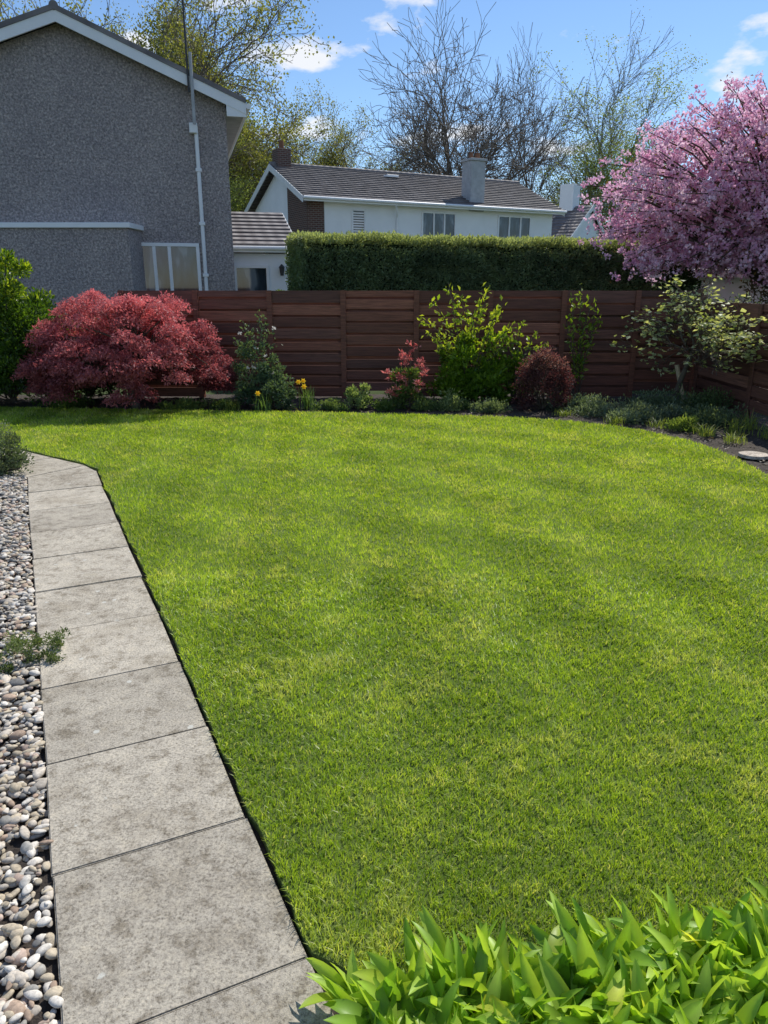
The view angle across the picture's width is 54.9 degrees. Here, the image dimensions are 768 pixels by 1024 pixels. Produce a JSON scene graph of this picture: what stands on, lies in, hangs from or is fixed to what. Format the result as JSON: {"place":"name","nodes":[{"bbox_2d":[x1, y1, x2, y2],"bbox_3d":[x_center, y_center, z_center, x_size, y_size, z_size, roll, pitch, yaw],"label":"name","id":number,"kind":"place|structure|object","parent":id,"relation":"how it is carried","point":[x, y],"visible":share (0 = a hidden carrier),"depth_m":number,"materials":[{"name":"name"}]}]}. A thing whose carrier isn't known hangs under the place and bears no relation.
{"place":"outdoors","nodes":[
{"label":"outdoors","id":0,"kind":"place"},
{"bbox_2d":[0,473,63,1023],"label":"gravel","id":1,"kind":"structure","parent":0,"point":[19,612],"depth_m":2.62,"materials":[{"name":"gravel"}]},
{"bbox_2d":[4,451,332,1023],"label":"garden path","id":2,"kind":"structure","parent":0,"point":[170,907],"depth_m":2.46,"materials":[{"name":"concrete"}]},
{"bbox_2d":[0,406,767,985],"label":"lawn","id":3,"kind":"structure","parent":0,"point":[464,674],"depth_m":3.62,"materials":[{"name":"green plant"}]},
{"bbox_2d":[0,394,767,1023],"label":"flower bed soil","id":4,"kind":"structure","parent":0,"point":[754,442],"depth_m":7.69,"materials":[{"name":"brown soil"}]},
{"bbox_2d":[0,419,34,475],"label":"heather plant","id":5,"kind":"object","parent":4,"relation":"on","point":[16,460],"visible":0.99,"depth_m":7.04,"materials":[{"name":"green plant"}]},
{"bbox_2d":[0,626,71,674],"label":"thyme plant","id":6,"kind":"object","parent":4,"relation":"on","point":[19,642],"visible":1,"depth_m":3.53,"materials":[{"name":"green plant"}]},
{"bbox_2d":[0,248,98,406],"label":"laurel bush","id":7,"kind":"object","parent":4,"relation":"on","point":[18,317],"visible":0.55,"depth_m":10.65,"materials":[{"name":"green plant"}]},
{"bbox_2d":[49,394,94,408],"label":"ground cover plant","id":8,"kind":"object","parent":4,"relation":"on","point":[79,403],"visible":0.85,"depth_m":10.81,"materials":[{"name":"green plant"}]},
{"bbox_2d":[48,309,142,399],"bbox_3d":[-4.687,-2.483,11.698,1.866,1.452,1.059,0,17,0],"label":"evergreen bush","id":9,"kind":"object","parent":4,"relation":"on","point":[109,390],"visible":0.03,"depth_m":11.72,"materials":[{"name":"green plant"}]},
{"bbox_2d":[10,288,236,409],"bbox_3d":[-3.752,-2.345,10.725,3.194,1.739,2.496,0,17,0],"label":"japanese maple","id":10,"kind":"object","parent":4,"relation":"on","point":[131,358],"visible":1,"depth_m":10.26,"materials":[{"name":"red plant"}]},
{"bbox_2d":[156,396,207,410],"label":"ground cover plant","id":11,"kind":"object","parent":4,"relation":"on","point":[188,404],"visible":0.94,"depth_m":10.67,"materials":[{"name":"green plant"}]},
{"bbox_2d":[202,397,241,409],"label":"ground cover plant","id":12,"kind":"object","parent":4,"relation":"on","point":[218,404],"visible":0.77,"depth_m":10.81,"materials":[{"name":"green plant"}]},
{"bbox_2d":[230,309,286,406],"bbox_3d":[-1.836,-2.235,10.843,0.850,1.428,0.776,0,17,0],"label":"rose bush","id":13,"kind":"object","parent":4,"relation":"on","point":[245,389],"visible":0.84,"depth_m":10.76,"materials":[{"name":"green plant"}]},
{"bbox_2d":[252,391,276,411],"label":"daffodil","id":14,"kind":"object","parent":4,"relation":"on","point":[261,403],"visible":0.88,"depth_m":10.45,"materials":[{"name":"green plant"}]},
{"bbox_2d":[253,373,298,410],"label":"rose bush","id":15,"kind":"object","parent":4,"relation":"on","point":[283,394],"visible":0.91,"depth_m":10.65,"materials":[{"name":"green plant"}]},
{"bbox_2d":[296,378,314,409],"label":"daffodil","id":16,"kind":"object","parent":4,"relation":"on","point":[305,400],"visible":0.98,"depth_m":10.77,"materials":[{"name":"green plant"}]},
{"bbox_2d":[309,397,350,411],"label":"ground cover plant","id":17,"kind":"object","parent":4,"relation":"on","point":[331,404],"visible":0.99,"depth_m":10.69,"materials":[{"name":"green plant"}]},
{"bbox_2d":[343,382,373,408],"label":"spirea bush","id":18,"kind":"object","parent":4,"relation":"on","point":[355,396],"visible":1,"depth_m":10.74,"materials":[{"name":"green plant"}]},
{"bbox_2d":[371,396,396,411],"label":"ground cover plant","id":19,"kind":"object","parent":4,"relation":"on","point":[385,405],"visible":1,"depth_m":10.67,"materials":[{"name":"green plant"}]},
{"bbox_2d":[380,340,429,409],"bbox_3d":[0.330,-1.992,10.774,0.772,1.032,0.665,0,17,0],"label":"pieris bush","id":20,"kind":"object","parent":4,"relation":"on","point":[404,388],"visible":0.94,"depth_m":10.72,"materials":[{"name":"red plant"}]},
{"bbox_2d":[117,289,706,397],"bbox_3d":[0.435,-2.654,11.760,9.140,1.700,0.124,0,17,0],"label":"wooden fence","id":21,"kind":"object","parent":4,"relation":"on","point":[333,343],"visible":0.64,"depth_m":11.67,"materials":[{"name":"brown wood"}]},
{"bbox_2d":[411,397,444,410],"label":"ground cover plant","id":22,"kind":"object","parent":4,"relation":"on","point":[425,404],"visible":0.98,"depth_m":10.70,"materials":[{"name":"green plant"}]},
{"bbox_2d":[433,388,466,411],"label":"ground cover plant","id":23,"kind":"object","parent":4,"relation":"on","point":[448,407],"visible":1,"depth_m":10.65,"materials":[{"name":"green plant"}]},
{"bbox_2d":[417,282,520,404],"bbox_3d":[1.275,-2.520,11.210,1.576,1.853,0.943,0,17,0],"label":"yellow shrub","id":24,"kind":"object","parent":4,"relation":"on","point":[482,377],"visible":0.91,"depth_m":11.10,"materials":[{"name":"green plant"}]},
{"bbox_2d":[469,397,512,413],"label":"ground cover plant","id":25,"kind":"object","parent":4,"relation":"on","point":[489,406],"visible":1,"depth_m":10.51,"materials":[{"name":"green plant"}]},
{"bbox_2d":[489,320,548,401],"bbox_3d":[2.039,-2.300,11.277,0.869,1.227,0.547,0,17,0],"label":"yellow shrub","id":26,"kind":"object","parent":4,"relation":"on","point":[512,363],"visible":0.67,"depth_m":11.17,"materials":[{"name":"green plant"}]},
{"bbox_2d":[299,871,767,1023],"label":"wild garlic","id":27,"kind":"object","parent":4,"relation":"on","point":[590,969],"visible":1,"depth_m":1.79,"materials":[{"name":"green plant"}]},
{"bbox_2d":[510,343,576,410],"bbox_3d":[2.301,-1.956,10.675,0.939,0.950,0.863,8,19,25],"label":"berberis bush","id":28,"kind":"object","parent":4,"relation":"on","point":[539,361],"visible":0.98,"depth_m":10.52,"materials":[{"name":"red plant"}]},
{"bbox_2d":[542,392,601,411],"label":"ground cover plant","id":29,"kind":"object","parent":4,"relation":"on","point":[578,398],"visible":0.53,"depth_m":10.63,"materials":[{"name":"green plant"}]},
{"bbox_2d":[563,283,602,395],"bbox_3d":[3.057,-2.635,11.465,0.631,1.741,0.342,0,17,0],"label":"climbing shrub","id":30,"kind":"object","parent":4,"relation":"on","point":[580,358],"visible":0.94,"depth_m":11.44,"materials":[{"name":"green plant"}]},
{"bbox_2d":[563,392,631,417],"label":"ground cover plant","id":31,"kind":"object","parent":4,"relation":"on","point":[598,408],"visible":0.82,"depth_m":10.26,"materials":[{"name":"green plant"}]},
{"bbox_2d":[606,407,652,424],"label":"ground cover plant","id":32,"kind":"object","parent":4,"relation":"on","point":[632,417],"visible":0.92,"depth_m":9.72,"materials":[{"name":"green plant"}]},
{"bbox_2d":[617,398,684,422],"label":"ground cover plant","id":33,"kind":"object","parent":4,"relation":"on","point":[663,413],"visible":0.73,"depth_m":9.86,"materials":[{"name":"green plant"}]},
{"bbox_2d":[621,385,703,414],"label":"ground cover plant","id":34,"kind":"object","parent":4,"relation":"on","point":[647,399],"visible":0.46,"depth_m":10.50,"materials":[{"name":"green plant"}]},
{"bbox_2d":[662,412,704,432],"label":"ground cover plant","id":35,"kind":"object","parent":4,"relation":"on","point":[682,424],"visible":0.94,"depth_m":9.18,"materials":[{"name":"green plant"}]},
{"bbox_2d":[610,274,767,408],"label":"crab apple tree","id":36,"kind":"object","parent":4,"relation":"on","point":[714,331],"visible":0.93,"depth_m":10.28,"materials":[{"name":"green plant"}]},
{"bbox_2d":[658,383,734,413],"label":"ground cover plant","id":37,"kind":"object","parent":4,"relation":"on","point":[715,398],"visible":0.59,"depth_m":10.50,"materials":[{"name":"green plant"}]},
{"bbox_2d":[691,423,724,436],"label":"grass tuft","id":38,"kind":"object","parent":4,"relation":"on","point":[702,431],"visible":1,"depth_m":8.84,"materials":[{"name":"green plant"}]},
{"bbox_2d":[680,401,752,427],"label":"ground cover plant","id":39,"kind":"object","parent":4,"relation":"on","point":[709,418],"visible":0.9,"depth_m":9.57,"materials":[{"name":"green plant"}]},
{"bbox_2d":[692,302,767,418],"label":"wooden fence","id":40,"kind":"object","parent":4,"relation":"on","point":[747,384],"visible":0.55,"depth_m":10.29,"materials":[{"name":"brown wood"}]},
{"bbox_2d":[721,430,745,444],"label":"grass tuft","id":41,"kind":"object","parent":4,"relation":"on","point":[729,439],"visible":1,"depth_m":8.45,"materials":[{"name":"green plant"}]},
{"bbox_2d":[717,418,759,434],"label":"grass tuft","id":42,"kind":"object","parent":4,"relation":"on","point":[731,426],"visible":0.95,"depth_m":8.98,"materials":[{"name":"green plant"}]},
{"bbox_2d":[738,451,767,459],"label":"stepping stone","id":43,"kind":"object","parent":4,"relation":"on","point":[755,455],"visible":1,"depth_m":7.72,"materials":[{"name":"stone"}]},
{"bbox_2d":[740,409,767,429],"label":"grass tuft","id":44,"kind":"object","parent":4,"relation":"on","point":[755,423],"visible":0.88,"depth_m":9.27,"materials":[{"name":"green plant"}]},
{"bbox_2d":[0,380,767,416],"bbox_3d":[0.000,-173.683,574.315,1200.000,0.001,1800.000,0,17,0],"label":"ground","id":45,"kind":"structure","parent":0,"point":[382,392],"depth_m":13.20,"materials":[{"name":"brown soil"}]},
{"bbox_2d":[0,0,136,39],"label":"leafy tree","id":46,"kind":"object","parent":45,"relation":"on","point":[16,14],"visible":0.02,"depth_m":42.63,"materials":[{"name":"green plant"}]},
{"bbox_2d":[0,222,145,330],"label":"flat roof garage","id":47,"kind":"structure","parent":45,"relation":"on","point":[70,259],"depth_m":15.71,"materials":[{"name":"grey stone"}]},
{"bbox_2d":[0,23,235,290],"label":"walls","id":48,"kind":"structure","parent":45,"relation":"on","point":[91,130],"depth_m":15.75,"materials":[{"name":"concrete"}]},
{"bbox_2d":[0,22,55,43],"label":"roof deck","id":49,"kind":"structure","parent":48,"relation":"on","point":[28,32],"depth_m":15.07,"materials":[{"name":"grey metal"}]},
{"bbox_2d":[0,10,54,41],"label":"bargeboard","id":50,"kind":"object","parent":49,"relation":"attached to","point":[27,25],"visible":1,"depth_m":14.58,"materials":[{"name":"white plastic"}]},
{"bbox_2d":[0,3,53,27],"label":"verge","id":51,"kind":"structure","parent":50,"relation":"on","point":[26,15],"depth_m":14.51,"materials":[{"name":"tile"}]},
{"bbox_2d":[62,25,225,109],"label":"roof deck","id":52,"kind":"structure","parent":48,"relation":"on","point":[146,66],"depth_m":15.87,"materials":[{"name":"grey metal"}]},
{"bbox_2d":[54,10,245,113],"bbox_3d":[-4.758,-9.280,15.333,3.670,1.678,0.047,-4,18,-14],"label":"bargeboard","id":53,"kind":"object","parent":52,"relation":"attached to","point":[135,54],"visible":1,"depth_m":15.25,"materials":[{"name":"white plastic"}]},
{"bbox_2d":[53,3,245,102],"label":"verge","id":54,"kind":"structure","parent":53,"relation":"on","point":[141,49],"depth_m":15.19,"materials":[{"name":"tile"}]},
{"bbox_2d":[182,0,189,91],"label":"aerial mast","id":55,"kind":"object","parent":53,"relation":"attached to","point":[186,56],"visible":1,"depth_m":15.31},
{"bbox_2d":[188,52,195,123],"bbox_3d":[-4.041,-8.919,15.576,0.070,1.350,0.070,-4,18,-14],"label":"soil pipe top","id":56,"kind":"object","parent":53,"relation":"attached to","point":[192,87],"visible":1,"depth_m":15.55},
{"bbox_2d":[226,105,245,116],"bbox_3d":[-3.188,-8.677,15.964,0.417,0.260,0.040,-4,18,-14],"label":"eave box end","id":57,"kind":"object","parent":53,"relation":"attached to","point":[231,112],"visible":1,"depth_m":15.95,"materials":[{"name":"white plastic"}]},
{"bbox_2d":[228,104,250,160],"bbox_3d":[-3.889,-9.811,19.394,0.110,0.110,7.380,-4,18,-14],"label":"gutter","id":58,"kind":"object","parent":52,"relation":"attached to","point":[248,106],"visible":0.63,"depth_m":18.15,"materials":[{"name":"white plastic"}]},
{"bbox_2d":[194,127,208,290],"bbox_3d":[-4.079,-5.958,16.752,0.084,5.000,0.084,-4,18,-14],"label":"downpipe","id":59,"kind":"object","parent":48,"relation":"attached to","point":[201,209],"visible":0.66,"depth_m":16.48,"materials":[{"name":"white plastic"}]},
{"bbox_2d":[225,110,242,154],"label":"soffit","id":60,"kind":"structure","parent":48,"relation":"attached to","point":[233,125],"depth_m":17.73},
{"bbox_2d":[231,212,291,245],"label":"annex roof","id":61,"kind":"structure","parent":48,"relation":"attached to","point":[261,228],"depth_m":19.50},
{"bbox_2d":[17,0,340,209],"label":"leafy tree","id":62,"kind":"object","parent":45,"relation":"on","point":[171,36],"visible":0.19,"depth_m":39.01,"materials":[{"name":"green plant"}]},
{"bbox_2d":[229,112,264,211],"bbox_3d":[-8.942,-14.952,37.151,8.444,10.488,8.665,6,18,20],"label":"leafy tree","id":63,"kind":"object","parent":45,"relation":"on","point":[234,198],"visible":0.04,"depth_m":38.14,"materials":[{"name":"green plant"}]},
{"bbox_2d":[234,253,289,290],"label":"annex wall","id":64,"kind":"structure","parent":45,"relation":"on","point":[274,262],"depth_m":18.85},
{"bbox_2d":[233,250,285,252],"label":"annex fascia","id":65,"kind":"structure","parent":64,"relation":"attached to","point":[276,251],"depth_m":18.45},
{"bbox_2d":[233,246,286,249],"bbox_3d":[-2.949,-6.566,18.398,1.750,0.100,0.100,-4,18,-14],"label":"annex gutter","id":66,"kind":"object","parent":65,"relation":"attached to","point":[258,247],"visible":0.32,"depth_m":18.32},
{"bbox_2d":[218,69,315,211],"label":"leafy tree","id":67,"kind":"object","parent":45,"relation":"on","point":[238,159],"visible":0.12,"depth_m":40.45,"materials":[{"name":"green plant"}]},
{"bbox_2d":[260,78,420,172],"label":"leafy tree","id":68,"kind":"object","parent":45,"relation":"on","point":[335,157],"visible":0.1,"depth_m":46.92,"materials":[{"name":"green plant"}]},
{"bbox_2d":[255,174,552,239],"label":"walls","id":69,"kind":"structure","parent":45,"relation":"on","point":[337,218],"depth_m":32.09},
{"bbox_2d":[248,171,273,211],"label":"roof back","id":70,"kind":"structure","parent":69,"relation":"attached to","point":[262,190],"depth_m":33.90,"materials":[{"name":"tile"}]},
{"bbox_2d":[269,161,519,183],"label":"ridge tiles","id":71,"kind":"object","parent":70,"relation":"attached to","point":[379,171],"visible":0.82,"depth_m":34.10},
{"bbox_2d":[272,148,290,172],"bbox_3d":[-4.406,-15.087,31.902,0.600,1.000,0.700,-9,19,-27],"label":"brick chimney","id":72,"kind":"object","parent":69,"relation":"on","point":[281,157],"visible":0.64,"depth_m":31.58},
{"bbox_2d":[287,188,307,232],"bbox_3d":[-3.582,-10.720,31.131,0.030,5.900,2.130,-9,19,-27],"label":"brick panel side","id":73,"kind":"object","parent":69,"relation":"attached to","point":[297,213],"depth_m":30.66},
{"bbox_2d":[307,201,324,232],"bbox_3d":[-2.768,-10.102,30.528,0.750,5.070,0.027,-9,19,-27],"label":"brick panel front","id":74,"kind":"object","parent":69,"relation":"attached to","point":[315,216],"depth_m":29.95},
{"bbox_2d":[272,164,564,210],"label":"roof front","id":75,"kind":"structure","parent":69,"relation":"attached to","point":[310,181],"depth_m":32.65,"materials":[{"name":"tile"}]},
{"bbox_2d":[244,164,302,211],"bbox_3d":[-4.922,-14.031,31.938,0.030,1.840,7.340,-9,19,-27],"label":"bargeboard","id":76,"kind":"object","parent":75,"relation":"attached to","point":[285,182],"visible":0.85,"depth_m":31.35,"materials":[{"name":"white plastic"}]},
{"bbox_2d":[303,198,564,214],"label":"fascia","id":77,"kind":"structure","parent":75,"relation":"attached to","point":[430,206],"depth_m":31.66,"materials":[{"name":"white plastic"}]},
{"bbox_2d":[303,195,566,212],"bbox_3d":[2.736,-13.272,31.987,13.330,0.120,0.120,-9,19,-27],"label":"gutter","id":78,"kind":"object","parent":77,"relation":"attached to","point":[421,203],"visible":1,"depth_m":31.52,"materials":[{"name":"white plastic"}]},
{"bbox_2d":[461,160,485,211],"bbox_3d":[4.009,-14.604,33.264,0.750,2.080,0.750,-9,19,-27],"label":"chimney","id":79,"kind":"object","parent":69,"relation":"on","point":[473,180],"visible":0.82,"depth_m":32.94,"materials":[{"name":"paint"}]},
{"bbox_2d":[352,0,599,186],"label":"bare tree","id":80,"kind":"object","parent":45,"relation":"on","point":[484,147],"visible":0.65,"depth_m":43.52,"materials":[{"name":"brown plant"}]},
{"bbox_2d":[284,228,669,290],"bbox_3d":[2.506,-4.689,16.376,9.295,2.793,1.521,-6,18,-18],"label":"clipped hedge","id":81,"kind":"object","parent":45,"relation":"on","point":[353,261],"visible":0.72,"depth_m":15.24,"materials":[{"name":"green plant"}]},
{"bbox_2d":[465,22,587,204],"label":"bare tree","id":82,"kind":"object","parent":45,"relation":"on","point":[548,170],"visible":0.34,"depth_m":45.59,"materials":[{"name":"brown plant"}]},
{"bbox_2d":[493,55,576,195],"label":"bare tree","id":83,"kind":"object","parent":45,"relation":"on","point":[531,184],"visible":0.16,"depth_m":51.95,"materials":[{"name":"brown plant"}]},
{"bbox_2d":[551,183,606,239],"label":"white bungalow","id":84,"kind":"object","parent":45,"relation":"on","point":[572,222],"visible":0.16,"depth_m":41.69,"materials":[{"name":"paint"}]},
{"bbox_2d":[532,6,690,234],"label":"bare tree","id":85,"kind":"object","parent":45,"relation":"on","point":[622,83],"visible":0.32,"depth_m":44.91,"materials":[{"name":"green plant"}]},
{"bbox_2d":[523,29,707,238],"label":"leafy tree","id":86,"kind":"object","parent":45,"relation":"on","point":[589,172],"visible":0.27,"depth_m":45.13,"materials":[{"name":"green plant"}]},
{"bbox_2d":[570,85,670,240],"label":"bare tree","id":87,"kind":"object","parent":45,"relation":"on","point":[610,143],"visible":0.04,"depth_m":54.31,"materials":[{"name":"green plant"}]},
{"bbox_2d":[577,70,767,288],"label":"cherry tree","id":88,"kind":"object","parent":45,"relation":"on","point":[731,193],"visible":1,"depth_m":12.82,"materials":[{"name":"pink plant"}]},
{"bbox_2d":[652,261,707,298],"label":"evergreen bush","id":89,"kind":"object","parent":45,"relation":"on","point":[689,282],"visible":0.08,"depth_m":14.40,"materials":[{"name":"green plant"}]},
{"bbox_2d":[718,278,767,303],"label":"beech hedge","id":90,"kind":"object","parent":45,"relation":"on","point":[753,289],"visible":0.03,"depth_m":14.01,"materials":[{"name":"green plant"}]},
{"bbox_2d":[0,0,767,228],"label":"sky","id":91,"kind":"structure","parent":0,"point":[732,35],"materials":[{"name":"blue"}]},
{"bbox_2d":[635,264,767,303],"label":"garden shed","id":92,"kind":"structure","parent":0,"point":[727,290],"depth_m":16.80,"materials":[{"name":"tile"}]},
{"bbox_3d":[-4.948,-4.573,16.947,1.690,0.057,0.109,-4,18,-14],"label":"sill","id":93,"kind":"object","parent":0,"visible":0},
{"label":"frame bottom","id":94,"kind":"object","parent":93,"relation":"on","visible":0},
{"bbox_2d":[141,243,201,290],"bbox_3d":[-4.954,-5.349,16.735,1.590,1.395,0.058,-4,18,-14],"label":"window","id":95,"kind":"structure","parent":94,"relation":"on","point":[170,245],"depth_m":16.67,"materials":[{"name":"white plastic"}]},
{"bbox_2d":[142,246,198,290],"bbox_3d":[-4.960,-5.320,16.768,1.515,1.395,0.012,-5,18,-14],"label":"glass","id":96,"kind":"object","parent":95,"relation":"attached to","point":[184,268],"visible":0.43,"depth_m":16.75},
{"bbox_3d":[-3.351,-5.150,19.005,0.980,0.057,0.109,-4,18,-14],"label":"sill","id":97,"kind":"object","parent":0,"visible":0},
{"bbox_3d":[-3.357,-5.220,19.007,0.880,0.070,0.057,-4,18,-14],"label":"frame bottom","id":98,"kind":"object","parent":97,"relation":"on","visible":0},
{"bbox_2d":[234,265,269,290],"bbox_3d":[-3.357,-5.746,18.847,0.880,1.030,0.057,-4,18,-14],"label":"window","id":99,"kind":"structure","parent":98,"relation":"on","point":[254,266],"depth_m":18.72,"materials":[{"name":"white plastic"}]},
{"bbox_2d":[237,268,266,290],"bbox_3d":[-3.364,-5.720,18.879,0.810,1.030,0.010,-4,18,-14],"label":"glass","id":100,"kind":"object","parent":99,"relation":"attached to","point":[251,279],"visible":0.64,"depth_m":18.82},
{"bbox_3d":[-1.045,-11.249,31.088,0.750,0.057,0.109,-9,19,-27],"label":"sill","id":101,"kind":"object","parent":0,"visible":0},
{"bbox_3d":[-1.056,-11.319,31.089,0.650,0.070,0.057,-9,19,-27],"label":"frame bottom","id":102,"kind":"object","parent":101,"relation":"on","visible":0},
{"bbox_2d":[351,209,365,232],"bbox_3d":[-1.056,-11.965,30.892,0.650,1.280,0.057,-9,19,-27],"label":"window","id":103,"kind":"structure","parent":102,"relation":"on","point":[352,210],"depth_m":30.77,"materials":[{"name":"white plastic"}]},
{"bbox_2d":[353,211,363,232],"bbox_3d":[-1.068,-11.938,30.923,0.580,1.280,0.010,-9,19,-27],"label":"glass","id":104,"kind":"object","parent":103,"relation":"attached to","point":[358,221],"visible":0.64,"depth_m":30.85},
{"bbox_3d":[2.434,-11.886,32.828,1.870,0.057,0.109,-9,19,-27],"label":"sill","id":105,"kind":"object","parent":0,"visible":0},
{"bbox_3d":[2.422,-11.956,32.829,1.770,0.070,0.057,-9,19,-27],"label":"frame bottom","id":106,"kind":"object","parent":105,"relation":"on","visible":0},
{"bbox_2d":[421,211,455,236],"bbox_3d":[2.422,-12.577,32.639,1.770,1.230,0.057,-9,19,-27],"label":"window","id":107,"kind":"structure","parent":106,"relation":"on","point":[444,213],"depth_m":32.51,"materials":[{"name":"white plastic"}]},
{"bbox_2d":[423,213,453,236],"bbox_3d":[2.411,-12.550,32.670,1.700,1.230,0.010,-9,19,-27],"label":"glass","id":108,"kind":"object","parent":107,"relation":"attached to","point":[439,223],"visible":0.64,"depth_m":32.61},
{"bbox_3d":[6.085,-12.453,34.685,2.000,0.057,0.109,-9,19,-27],"label":"sill","id":109,"kind":"object","parent":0,"visible":0},
{"bbox_3d":[6.073,-12.523,34.685,1.900,0.070,0.057,-9,19,-27],"label":"frame bottom","id":110,"kind":"object","parent":109,"relation":"on","visible":0},
{"bbox_2d":[497,215,530,237],"bbox_3d":[6.073,-13.145,34.495,1.900,1.230,0.057,-9,19,-27],"label":"window","id":111,"kind":"structure","parent":110,"relation":"on","point":[520,217],"depth_m":34.37,"materials":[{"name":"white plastic"}]},
{"bbox_2d":[499,217,529,237],"bbox_3d":[6.062,-13.118,34.526,1.830,1.230,0.012,-9,19,-27],"label":"glass","id":112,"kind":"object","parent":111,"relation":"attached to","point":[514,226],"visible":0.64,"depth_m":34.46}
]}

